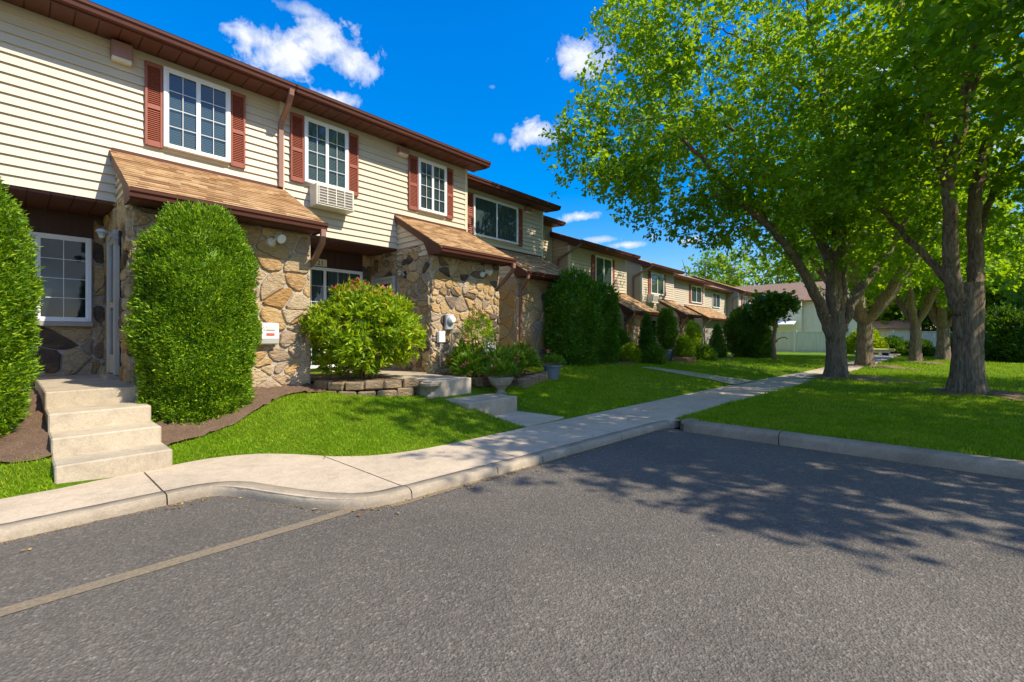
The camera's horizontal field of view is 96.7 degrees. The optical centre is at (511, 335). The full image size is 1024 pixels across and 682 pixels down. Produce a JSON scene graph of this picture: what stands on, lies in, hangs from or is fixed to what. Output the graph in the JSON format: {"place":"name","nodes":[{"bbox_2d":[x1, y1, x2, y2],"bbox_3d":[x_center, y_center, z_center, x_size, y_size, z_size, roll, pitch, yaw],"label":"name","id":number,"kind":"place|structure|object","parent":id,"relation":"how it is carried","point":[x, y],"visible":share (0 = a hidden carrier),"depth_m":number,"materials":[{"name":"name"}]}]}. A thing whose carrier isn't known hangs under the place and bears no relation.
{"place":"outdoors","nodes":[
{"label":"outdoors","id":0,"kind":"place"},
{"bbox_2d":[0,352,854,498],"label":"lawn","id":1,"kind":"structure","parent":0,"point":[482,390],"depth_m":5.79,"materials":[{"name":"plant"}]},
{"bbox_2d":[0,390,52,461],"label":"garden soil","id":2,"kind":"structure","parent":1,"relation":"on","point":[30,437],"depth_m":4.39,"materials":[{"name":"soil"}]},
{"bbox_2d":[0,176,46,436],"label":"evergreen shrub","id":3,"kind":"object","parent":2,"relation":"on","point":[21,288],"visible":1,"depth_m":4.39,"materials":[{"name":"green plant"}]},
{"bbox_2d":[35,374,171,483],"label":"stairs","id":4,"kind":"structure","parent":1,"relation":"on","point":[98,427],"depth_m":4.68,"materials":[{"name":"concrete"}]},
{"bbox_2d":[0,0,327,387],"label":"townhouse","id":5,"kind":"structure","parent":1,"relation":"on","point":[117,129],"depth_m":6.80,"materials":[{"name":"beige"}]},
{"bbox_2d":[26,231,91,321],"bbox_3d":[-7.038,-0.875,6.748,0.096,1.310,1.180,0,0,42],"label":"window","id":6,"kind":"structure","parent":5,"relation":"in","point":[67,273],"depth_m":6.97,"materials":[{"name":"glass"}]},
{"bbox_2d":[107,229,119,375],"bbox_3d":[-5.742,-0.460,6.517,0.700,2.020,0.106,0,0,42],"label":"door","id":7,"kind":"structure","parent":5,"relation":"in","point":[113,249],"depth_m":6.32,"materials":[{"name":"white glass"}]},
{"bbox_2d":[163,66,230,163],"bbox_3d":[-5.045,-3.515,7.313,0.096,1.230,0.910,0,0,42],"label":"window","id":8,"kind":"structure","parent":5,"relation":"in","point":[196,111],"depth_m":7.28,"materials":[{"name":"glass"}]},
{"bbox_2d":[260,323,278,343],"bbox_3d":[-3.700,-0.035,6.927,0.142,0.330,0.240,0,0,42],"label":"mailbox","id":9,"kind":"object","parent":5,"relation":"attached to","point":[270,334],"visible":0.95,"depth_m":6.88,"materials":[{"name":"white plastic"}]},
{"bbox_2d":[151,381,324,445],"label":"garden soil","id":10,"kind":"structure","parent":1,"relation":"on","point":[176,431],"depth_m":5.54,"materials":[{"name":"soil"}]},
{"bbox_2d":[120,199,264,426],"bbox_3d":[-3.970,-0.310,5.784,1.407,2.891,1.456,0,0,10],"label":"evergreen shrub","id":11,"kind":"object","parent":10,"relation":"on","point":[193,331],"visible":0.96,"depth_m":5.37,"materials":[{"name":"green plant"}]},
{"bbox_2d":[339,390,357,394],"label":"wall block","id":12,"kind":"structure","parent":1,"relation":"on","point":[346,392],"depth_m":7.14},
{"bbox_2d":[345,382,363,389],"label":"wall block","id":13,"kind":"structure","parent":12,"relation":"on","point":[354,385],"depth_m":7.15,"materials":[{"name":"stone"}]},
{"bbox_2d":[310,374,401,382],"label":"garden soil","id":14,"kind":"structure","parent":1,"relation":"on","point":[343,378],"depth_m":7.83,"materials":[{"name":"soil"}]},
{"bbox_2d":[297,277,426,377],"bbox_3d":[-2.610,-0.098,7.946,2.108,1.888,2.206,0,0,42],"label":"flowering bush","id":15,"kind":"object","parent":14,"relation":"on","point":[389,318],"visible":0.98,"depth_m":7.45,"materials":[{"name":"green plant"}]},
{"bbox_2d":[358,390,375,395],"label":"wall block","id":16,"kind":"structure","parent":1,"relation":"on","point":[366,392],"depth_m":7.18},
{"bbox_2d":[364,380,382,389],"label":"wall block","id":17,"kind":"structure","parent":16,"relation":"on","point":[373,384],"depth_m":7.22,"materials":[{"name":"stone"}]},
{"bbox_2d":[254,84,515,374],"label":"townhouse","id":18,"kind":"structure","parent":1,"relation":"on","point":[401,229],"depth_m":9.77,"materials":[{"name":"beige"}]},
{"bbox_2d":[304,116,348,189],"bbox_3d":[-3.621,-3.515,8.890,0.096,1.230,0.880,0,0,42],"label":"window","id":19,"kind":"structure","parent":18,"relation":"in","point":[326,146],"depth_m":8.86,"materials":[{"name":"glass"}]},
{"bbox_2d":[310,182,353,214],"bbox_3d":[-3.487,-2.655,8.837,0.318,0.410,0.760,0,0,42],"label":"air conditioner","id":20,"kind":"object","parent":18,"relation":"attached to","point":[330,198],"visible":1,"depth_m":8.69,"materials":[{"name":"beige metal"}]},
{"bbox_2d":[310,266,362,368],"bbox_3d":[-4.115,-0.395,9.984,0.096,2.190,1.800,0,0,42],"label":"window","id":21,"kind":"structure","parent":18,"relation":"in","point":[321,279],"depth_m":9.97,"materials":[{"name":"white plastic"}]},
{"bbox_2d":[371,276,395,367],"bbox_3d":[-2.960,-0.310,10.433,0.940,2.050,0.065,0,0,42],"label":"door","id":22,"kind":"structure","parent":18,"relation":"in","point":[391,280],"depth_m":10.31,"materials":[{"name":"brown glass"}]},
{"bbox_2d":[418,157,446,216],"bbox_3d":[-1.891,-3.510,10.805,0.096,1.200,0.840,0,0,42],"label":"window","id":23,"kind":"structure","parent":18,"relation":"in","point":[432,177],"depth_m":10.78,"materials":[{"name":"glass"}]},
{"bbox_2d":[445,314,455,354],"bbox_3d":[-1.289,0.120,9.567,0.180,1.160,0.210,0,0,42],"label":"electric meter","id":24,"kind":"object","parent":18,"relation":"attached to","point":[450,319],"visible":0.95,"depth_m":9.53,"materials":[{"name":"grey metal"}]},
{"bbox_2d":[376,389,396,395],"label":"wall block","id":25,"kind":"structure","parent":1,"relation":"on","point":[388,392],"depth_m":7.29,"materials":[{"name":"stone"}]},
{"bbox_2d":[396,387,413,395],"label":"wall block","id":26,"kind":"structure","parent":1,"relation":"on","point":[405,391],"depth_m":7.40,"materials":[{"name":"stone"}]},
{"bbox_2d":[383,379,401,388],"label":"wall block","id":27,"kind":"structure","parent":26,"relation":"on","point":[393,384],"depth_m":7.34,"materials":[{"name":"stone"}]},
{"bbox_2d":[402,378,418,387],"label":"wall block","id":28,"kind":"structure","parent":26,"relation":"on","point":[411,382],"depth_m":7.46,"materials":[{"name":"stone"}]},
{"bbox_2d":[320,369,516,415],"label":"stairs","id":29,"kind":"structure","parent":1,"relation":"on","point":[495,404],"depth_m":7.71,"materials":[{"name":"concrete"}]},
{"bbox_2d":[420,382,440,398],"bbox_3d":[-1.343,0.902,7.493,0.351,0.265,0.360,0,0,42],"label":"stone bowl","id":30,"kind":"object","parent":1,"relation":"on","point":[431,387],"visible":0.84,"depth_m":7.40,"materials":[{"name":"stone"}]},
{"bbox_2d":[437,369,537,386],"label":"garden soil","id":31,"kind":"structure","parent":1,"relation":"on","point":[513,382],"depth_m":9.67,"materials":[{"name":"soil"}]},
{"bbox_2d":[444,337,476,373],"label":"flowering plant","id":32,"kind":"object","parent":31,"relation":"on","point":[457,349],"visible":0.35,"depth_m":9.15,"materials":[{"name":"green plant"}]},
{"bbox_2d":[449,346,489,377],"bbox_3d":[-0.763,0.545,8.754,0.962,0.737,0.962,0,0,42],"label":"flowering plant","id":33,"kind":"object","parent":31,"relation":"on","point":[467,363],"visible":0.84,"depth_m":8.60,"materials":[{"name":"green plant"}]},
{"bbox_2d":[461,303,497,377],"bbox_3d":[-0.688,0.090,9.308,0.796,1.540,0.824,0,0,42],"label":"flowering bush","id":34,"kind":"object","parent":31,"relation":"on","point":[469,321],"visible":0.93,"depth_m":9.23,"materials":[{"name":"green plant"}]},
{"bbox_2d":[479,341,519,375],"bbox_3d":[-0.319,0.492,9.053,0.989,0.802,0.998,0,0,42],"label":"flowering plant","id":35,"kind":"object","parent":31,"relation":"on","point":[505,353],"visible":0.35,"depth_m":8.96,"materials":[{"name":"green plant"}]},
{"bbox_2d":[493,343,529,375],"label":"flowering plant","id":36,"kind":"object","parent":31,"relation":"on","point":[521,362],"visible":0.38,"depth_m":9.48,"materials":[{"name":"green plant"}]},
{"bbox_2d":[509,346,541,374],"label":"flowering plant","id":37,"kind":"object","parent":31,"relation":"on","point":[529,357],"visible":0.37,"depth_m":9.92,"materials":[{"name":"green plant"}]},
{"bbox_2d":[513,339,539,369],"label":"flowering plant","id":38,"kind":"object","parent":31,"relation":"on","point":[519,344],"visible":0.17,"depth_m":10.54,"materials":[{"name":"green plant"}]},
{"bbox_2d":[488,375,513,393],"bbox_3d":[-0.205,0.920,8.351,0.473,0.345,0.476,0,0,42],"label":"stone urn","id":39,"kind":"object","parent":1,"relation":"on","point":[500,384],"visible":0.81,"depth_m":8.21,"materials":[{"name":"stone"}]},
{"bbox_2d":[478,355,520,376],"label":"potted plant","id":40,"kind":"object","parent":39,"relation":"in","point":[496,367],"visible":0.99,"depth_m":8.20,"materials":[{"name":"green plant"}]},
{"bbox_2d":[467,173,577,361],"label":"townhouse","id":41,"kind":"structure","parent":1,"relation":"on","point":[508,221],"depth_m":13.52,"materials":[{"name":"beige"}]},
{"bbox_2d":[473,194,517,244],"bbox_3d":[-0.471,-3.505,13.868,0.096,1.190,1.950,0,0,42],"label":"window","id":42,"kind":"structure","parent":41,"relation":"in","point":[492,219],"depth_m":13.81,"materials":[{"name":"glass"}]},
{"bbox_2d":[517,377,531,387],"bbox_3d":[0.244,0.948,9.146,0.214,0.207,0.347,0,0,26],"label":"edging stone","id":43,"kind":"object","parent":1,"relation":"on","point":[523,382],"visible":0.82,"depth_m":9.02,"materials":[{"name":"stone"}]},
{"bbox_2d":[543,364,561,379],"bbox_3d":[0.900,0.812,10.170,0.433,0.330,0.436,0,0,42],"label":"flower pot","id":44,"kind":"object","parent":1,"relation":"on","point":[553,371],"visible":0.91,"depth_m":10.03,"materials":[{"name":"blue plastic"}]},
{"bbox_2d":[539,349,566,364],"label":"potted plant","id":45,"kind":"object","parent":44,"relation":"in","point":[554,358],"visible":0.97,"depth_m":10.09,"materials":[{"name":"green plant"}]},
{"bbox_2d":[543,215,565,262],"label":"townhouse","id":46,"kind":"structure","parent":1,"relation":"on","point":[549,223],"depth_m":17.68,"materials":[{"name":"beige"}]},
{"bbox_2d":[540,361,635,365],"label":"garden soil","id":47,"kind":"structure","parent":1,"relation":"on","point":[621,362],"depth_m":14.56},
{"bbox_2d":[541,266,607,365],"bbox_3d":[1.832,-0.577,13.619,1.868,3.032,2.070,0,0,42],"label":"evergreen shrub","id":48,"kind":"object","parent":47,"relation":"on","point":[574,322],"visible":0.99,"depth_m":13.08,"materials":[{"name":"green plant"}]},
{"bbox_2d":[590,277,621,363],"bbox_3d":[2.836,-0.484,15.017,1.631,2.966,1.616,0,0,15],"label":"evergreen shrub","id":49,"kind":"object","parent":47,"relation":"on","point":[610,351],"visible":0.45,"depth_m":14.67,"materials":[{"name":"green plant"}]},
{"bbox_2d":[549,231,658,344],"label":"townhouse","id":50,"kind":"structure","parent":1,"relation":"on","point":[606,263],"depth_m":18.55,"materials":[{"name":"beige"}]},
{"bbox_2d":[595,255,611,285],"bbox_3d":[3.861,-2.715,19.186,0.096,1.190,1.350,0,0,42],"label":"window","id":51,"kind":"structure","parent":50,"relation":"in","point":[603,265],"depth_m":19.16,"materials":[{"name":"glass"}]},
{"bbox_2d":[618,327,631,347],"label":"garden shrub","id":52,"kind":"object","parent":1,"relation":"on","point":[624,337],"visible":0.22,"depth_m":16.76,"materials":[{"name":"green plant"}]},
{"bbox_2d":[616,341,643,362],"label":"garden shrub","id":53,"kind":"object","parent":1,"relation":"on","point":[630,352],"visible":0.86,"depth_m":15.92,"materials":[{"name":"green plant"}]},
{"bbox_2d":[637,311,656,362],"bbox_3d":[4.858,0.083,16.288,0.893,1.946,0.880,0,0,42],"label":"conical evergreen","id":54,"kind":"object","parent":1,"relation":"on","point":[646,333],"visible":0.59,"depth_m":16.16,"materials":[{"name":"green plant"}]},
{"bbox_2d":[640,342,667,364],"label":"garden shrub","id":55,"kind":"object","parent":1,"relation":"on","point":[657,350],"visible":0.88,"depth_m":15.70,"materials":[{"name":"green plant"}]},
{"bbox_2d":[665,349,673,359],"bbox_3d":[6.115,0.786,18.000,0.580,0.500,0.580,0,0,42],"label":"planter tub","id":56,"kind":"object","parent":1,"relation":"on","point":[670,354],"visible":0.44,"depth_m":17.77,"materials":[{"name":"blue plastic"}]},
{"bbox_2d":[654,305,679,349],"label":"garden shrub","id":57,"kind":"object","parent":56,"relation":"in","point":[667,331],"visible":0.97,"depth_m":17.80,"materials":[{"name":"green plant"}]},
{"bbox_2d":[673,357,695,362],"bbox_3d":[6.686,0.941,17.600,0.560,0.265,0.900,0,0,42],"label":"planter box","id":58,"kind":"object","parent":1,"relation":"on","point":[686,359],"visible":0.55,"depth_m":17.29,"materials":[{"name":"wood"}]},
{"bbox_2d":[673,332,696,359],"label":"garden shrub","id":59,"kind":"object","parent":58,"relation":"in","point":[684,346],"visible":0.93,"depth_m":17.59,"materials":[{"name":"green plant"}]},
{"bbox_2d":[721,298,772,358],"bbox_3d":[12.419,-0.292,23.932,2.596,3.380,2.788,0,0,20],"label":"garden shrub","id":60,"kind":"object","parent":1,"relation":"on","point":[744,336],"visible":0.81,"depth_m":23.40,"materials":[{"name":"green plant"}]},
{"bbox_2d":[746,289,803,359],"bbox_3d":[12.759,-0.532,22.275,2.556,3.662,2.546,0,0,42],"label":"ornamental tree","id":61,"kind":"object","parent":1,"relation":"on","point":[770,308],"visible":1,"depth_m":21.99,"materials":[{"name":"green plant"}]},
{"bbox_2d":[771,331,793,351],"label":"fence","id":62,"kind":"object","parent":1,"relation":"on","point":[784,345],"visible":0.3,"depth_m":41.04,"materials":[{"name":"plastic"}]},
{"bbox_2d":[794,330,849,352],"bbox_3d":[27.313,0.540,38.664,5.680,2.020,0.180,0,0,42],"label":"fence","id":63,"kind":"object","parent":1,"relation":"on","point":[800,341],"visible":0.36,"depth_m":39.76,"materials":[{"name":"plastic"}]},
{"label":"wall block","id":64,"kind":"object","parent":1,"relation":"on","visible":0},
{"bbox_2d":[328,381,345,390],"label":"wall block","id":65,"kind":"structure","parent":64,"relation":"on","point":[336,385],"depth_m":7.17,"materials":[{"name":"stone"}]},
{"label":"garden soil","id":66,"kind":"structure","parent":1,"relation":"on","visible":0},
{"bbox_2d":[684,319,704,345],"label":"garden shrub","id":67,"kind":"object","parent":66,"relation":"on","point":[693,331],"visible":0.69,"depth_m":19.64,"materials":[{"name":"green plant"}]},
{"bbox_2d":[695,342,720,360],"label":"garden shrub","id":68,"kind":"object","parent":66,"relation":"on","point":[705,351],"visible":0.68,"depth_m":19.14,"materials":[{"name":"green plant"}]},
{"bbox_2d":[708,322,728,357],"bbox_3d":[10.168,0.237,22.485,1.025,1.947,1.055,0,0,42],"label":"conical evergreen","id":69,"kind":"object","parent":66,"relation":"on","point":[717,342],"visible":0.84,"depth_m":22.30,"materials":[{"name":"green plant"}]},
{"bbox_2d":[0,354,899,529],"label":"pavement","id":70,"kind":"structure","parent":0,"point":[353,474],"depth_m":4.67,"materials":[{"name":"concrete"}]},
{"bbox_2d":[3,368,1010,550],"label":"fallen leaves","id":71,"kind":"object","parent":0,"point":[453,487],"visible":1,"depth_m":4.16,"materials":[{"name":"brown plant"}]},
{"bbox_2d":[0,428,1023,681],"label":"road","id":72,"kind":"structure","parent":0,"point":[668,554],"depth_m":2.59,"materials":[{"name":"asphalt"}]},
{"bbox_2d":[0,430,657,616],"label":"road marking","id":73,"kind":"object","parent":72,"relation":"on","point":[13,608],"visible":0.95,"depth_m":2.84,"materials":[{"name":"yellow paint"}]},
{"bbox_2d":[0,420,672,541],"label":"kerb","id":74,"kind":"structure","parent":72,"relation":"on","point":[87,514],"depth_m":3.85,"materials":[{"name":"concrete"}]},
{"bbox_2d":[681,418,1023,479],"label":"kerb","id":75,"kind":"structure","parent":72,"relation":"on","point":[1002,467],"depth_m":5.23,"materials":[{"name":"grey concrete"}]},
{"bbox_2d":[494,411,563,426],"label":"path","id":76,"kind":"structure","parent":0,"point":[526,419],"depth_m":7.23,"materials":[{"name":"concrete"}]},
{"bbox_2d":[89,0,1023,318],"label":"sky","id":77,"kind":"structure","parent":0,"point":[483,79],"materials":[{"name":"blue"}]},
{"bbox_2d":[643,367,754,383],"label":"path","id":78,"kind":"structure","parent":0,"point":[733,381],"depth_m":13.15,"materials":[{"name":"concrete"}]},
{"bbox_2d":[736,282,807,351],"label":"house","id":79,"kind":"structure","parent":0,"point":[795,322],"depth_m":46.63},
{"bbox_2d":[675,356,1023,460],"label":"lawn","id":80,"kind":"structure","parent":0,"point":[934,394],"depth_m":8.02,"materials":[{"name":"plant"}]},
{"bbox_2d":[809,374,929,383],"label":"garden soil","id":81,"kind":"structure","parent":80,"relation":"on","point":[866,378],"depth_m":13.31,"materials":[{"name":"soil"}]},
{"bbox_2d":[535,0,1023,376],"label":"maple tree","id":82,"kind":"object","parent":81,"relation":"on","point":[835,313],"visible":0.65,"depth_m":12.78,"materials":[{"name":"green plant"}]},
{"bbox_2d":[722,0,1023,394],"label":"maple tree","id":83,"kind":"object","parent":80,"relation":"on","point":[893,150],"visible":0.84,"depth_m":9.93,"materials":[{"name":"green plant"}]},
{"bbox_2d":[848,364,921,369],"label":"garden soil","id":84,"kind":"structure","parent":80,"relation":"on","point":[890,366],"depth_m":19.38,"materials":[{"name":"soil"}]},
{"bbox_2d":[730,95,1023,365],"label":"maple tree","id":85,"kind":"object","parent":84,"relation":"on","point":[863,318],"visible":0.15,"depth_m":19.46,"materials":[{"name":"green plant"}]},
{"bbox_2d":[880,334,908,355],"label":"hedge shrub","id":86,"kind":"object","parent":80,"relation":"on","point":[898,345],"visible":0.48,"depth_m":33.44,"materials":[{"name":"green plant"}]},
{"bbox_2d":[902,339,935,355],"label":"hedge shrub","id":87,"kind":"object","parent":80,"relation":"on","point":[928,349],"visible":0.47,"depth_m":32.60,"materials":[{"name":"green plant"}]},
{"bbox_2d":[891,330,951,348],"bbox_3d":[32.174,0.540,34.273,5.580,2.020,0.180,0,0,42],"label":"fence","id":88,"kind":"object","parent":80,"relation":"on","point":[931,336],"visible":0.13,"depth_m":34.81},
{"bbox_2d":[902,360,945,363],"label":"garden soil","id":89,"kind":"structure","parent":80,"relation":"on","point":[929,362],"depth_m":22.99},
{"bbox_2d":[817,141,1023,360],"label":"maple tree","id":90,"kind":"object","parent":89,"relation":"on","point":[913,316],"visible":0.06,"depth_m":23.16,"materials":[{"name":"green plant"}]},
{"bbox_2d":[848,141,1023,359],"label":"maple tree","id":91,"kind":"object","parent":80,"relation":"on","point":[941,320],"visible":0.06,"depth_m":25.54,"materials":[{"name":"green plant"}]},
{"bbox_2d":[853,0,1023,141],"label":"maple tree","id":92,"kind":"object","parent":80,"relation":"on","point":[942,33],"visible":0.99,"depth_m":7.39,"materials":[{"name":"green plant"}]},
{"bbox_2d":[921,388,1023,400],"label":"garden soil","id":93,"kind":"structure","parent":80,"relation":"on","point":[1008,394],"depth_m":9.42,"materials":[{"name":"soil"}]},
{"bbox_2d":[984,300,1023,361],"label":"hedge shrub","id":94,"kind":"object","parent":80,"relation":"on","point":[997,317],"visible":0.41,"depth_m":25.10,"materials":[{"name":"green plant"}]},
{"bbox_2d":[994,309,1023,362],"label":"hedge shrub","id":95,"kind":"object","parent":80,"relation":"on","point":[1017,346],"visible":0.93,"depth_m":24.15,"materials":[{"name":"green plant"}]},
{"bbox_2d":[996,255,1023,304],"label":"broadleaf tree","id":96,"kind":"object","parent":80,"relation":"on","point":[1014,295],"visible":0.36,"depth_m":32.77,"materials":[{"name":"green plant"}]},
{"bbox_2d":[1005,292,1023,309],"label":"hedge shrub","id":97,"kind":"object","parent":80,"relation":"on","point":[1019,303],"visible":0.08,"depth_m":26.53,"materials":[{"name":"green plant"}]},
{"label":"ground","id":98,"kind":"structure","parent":0,"visible":0},
{"bbox_2d":[627,259,702,355],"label":"townhouse","id":99,"kind":"structure","parent":98,"relation":"on","point":[650,284],"depth_m":24.45,"materials":[{"name":"beige"}]},
{"bbox_2d":[651,272,663,295],"bbox_3d":[7.989,-2.855,25.024,0.096,1.190,1.650,0,0,42],"label":"window","id":100,"kind":"structure","parent":99,"relation":"in","point":[657,279],"depth_m":24.99,"materials":[{"name":"glass"}]},
{"bbox_2d":[654,274,727,344],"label":"townhouse","id":101,"kind":"structure","parent":98,"relation":"on","point":[689,292],"depth_m":30.56,"materials":[{"name":"beige"}]},
{"bbox_2d":[691,285,701,303],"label":"window","id":102,"kind":"structure","parent":101,"relation":"in","point":[696,291],"depth_m":31.73,"materials":[{"name":"white plastic"}]},
{"bbox_2d":[705,286,732,314],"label":"townhouse","id":103,"kind":"structure","parent":98,"relation":"on","point":[715,298],"depth_m":37.10,"materials":[{"name":"beige"}]},
{"bbox_2d":[692,276,753,343],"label":"townhouse","id":104,"kind":"structure","parent":98,"relation":"on","point":[737,297],"depth_m":39.09,"materials":[{"name":"beige"}]},
{"bbox_2d":[681,241,767,286],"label":"broadleaf tree","id":105,"kind":"object","parent":98,"relation":"on","point":[728,277],"visible":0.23,"depth_m":58.75,"materials":[{"name":"green plant"}]},
{"bbox_2d":[739,252,822,284],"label":"broadleaf tree","id":106,"kind":"object","parent":98,"relation":"on","point":[777,278],"visible":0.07,"depth_m":60.53,"materials":[{"name":"green plant"}]},
{"bbox_2d":[802,281,868,351],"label":"house","id":107,"kind":"structure","parent":98,"relation":"on","point":[811,322],"depth_m":45.46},
{"bbox_2d":[846,328,889,353],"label":"hedge shrub","id":108,"kind":"object","parent":98,"relation":"on","point":[878,341],"visible":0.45,"depth_m":33.94,"materials":[{"name":"green plant"}]},
{"bbox_2d":[873,320,909,337],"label":"house","id":109,"kind":"structure","parent":98,"relation":"on","point":[894,325],"depth_m":43.28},
{"bbox_2d":[862,275,933,326],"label":"broadleaf tree","id":110,"kind":"object","parent":98,"relation":"on","point":[886,316],"visible":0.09,"depth_m":45.48,"materials":[{"name":"green plant"}]},
{"bbox_2d":[899,252,1005,330],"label":"broadleaf tree","id":111,"kind":"object","parent":98,"relation":"on","point":[927,319],"visible":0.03,"depth_m":42.75,"materials":[{"name":"green plant"}]},
{"bbox_2d":[985,241,1023,309],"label":"broadleaf tree","id":112,"kind":"object","parent":98,"relation":"on","point":[996,296],"visible":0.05,"depth_m":38.23,"materials":[{"name":"green plant"}]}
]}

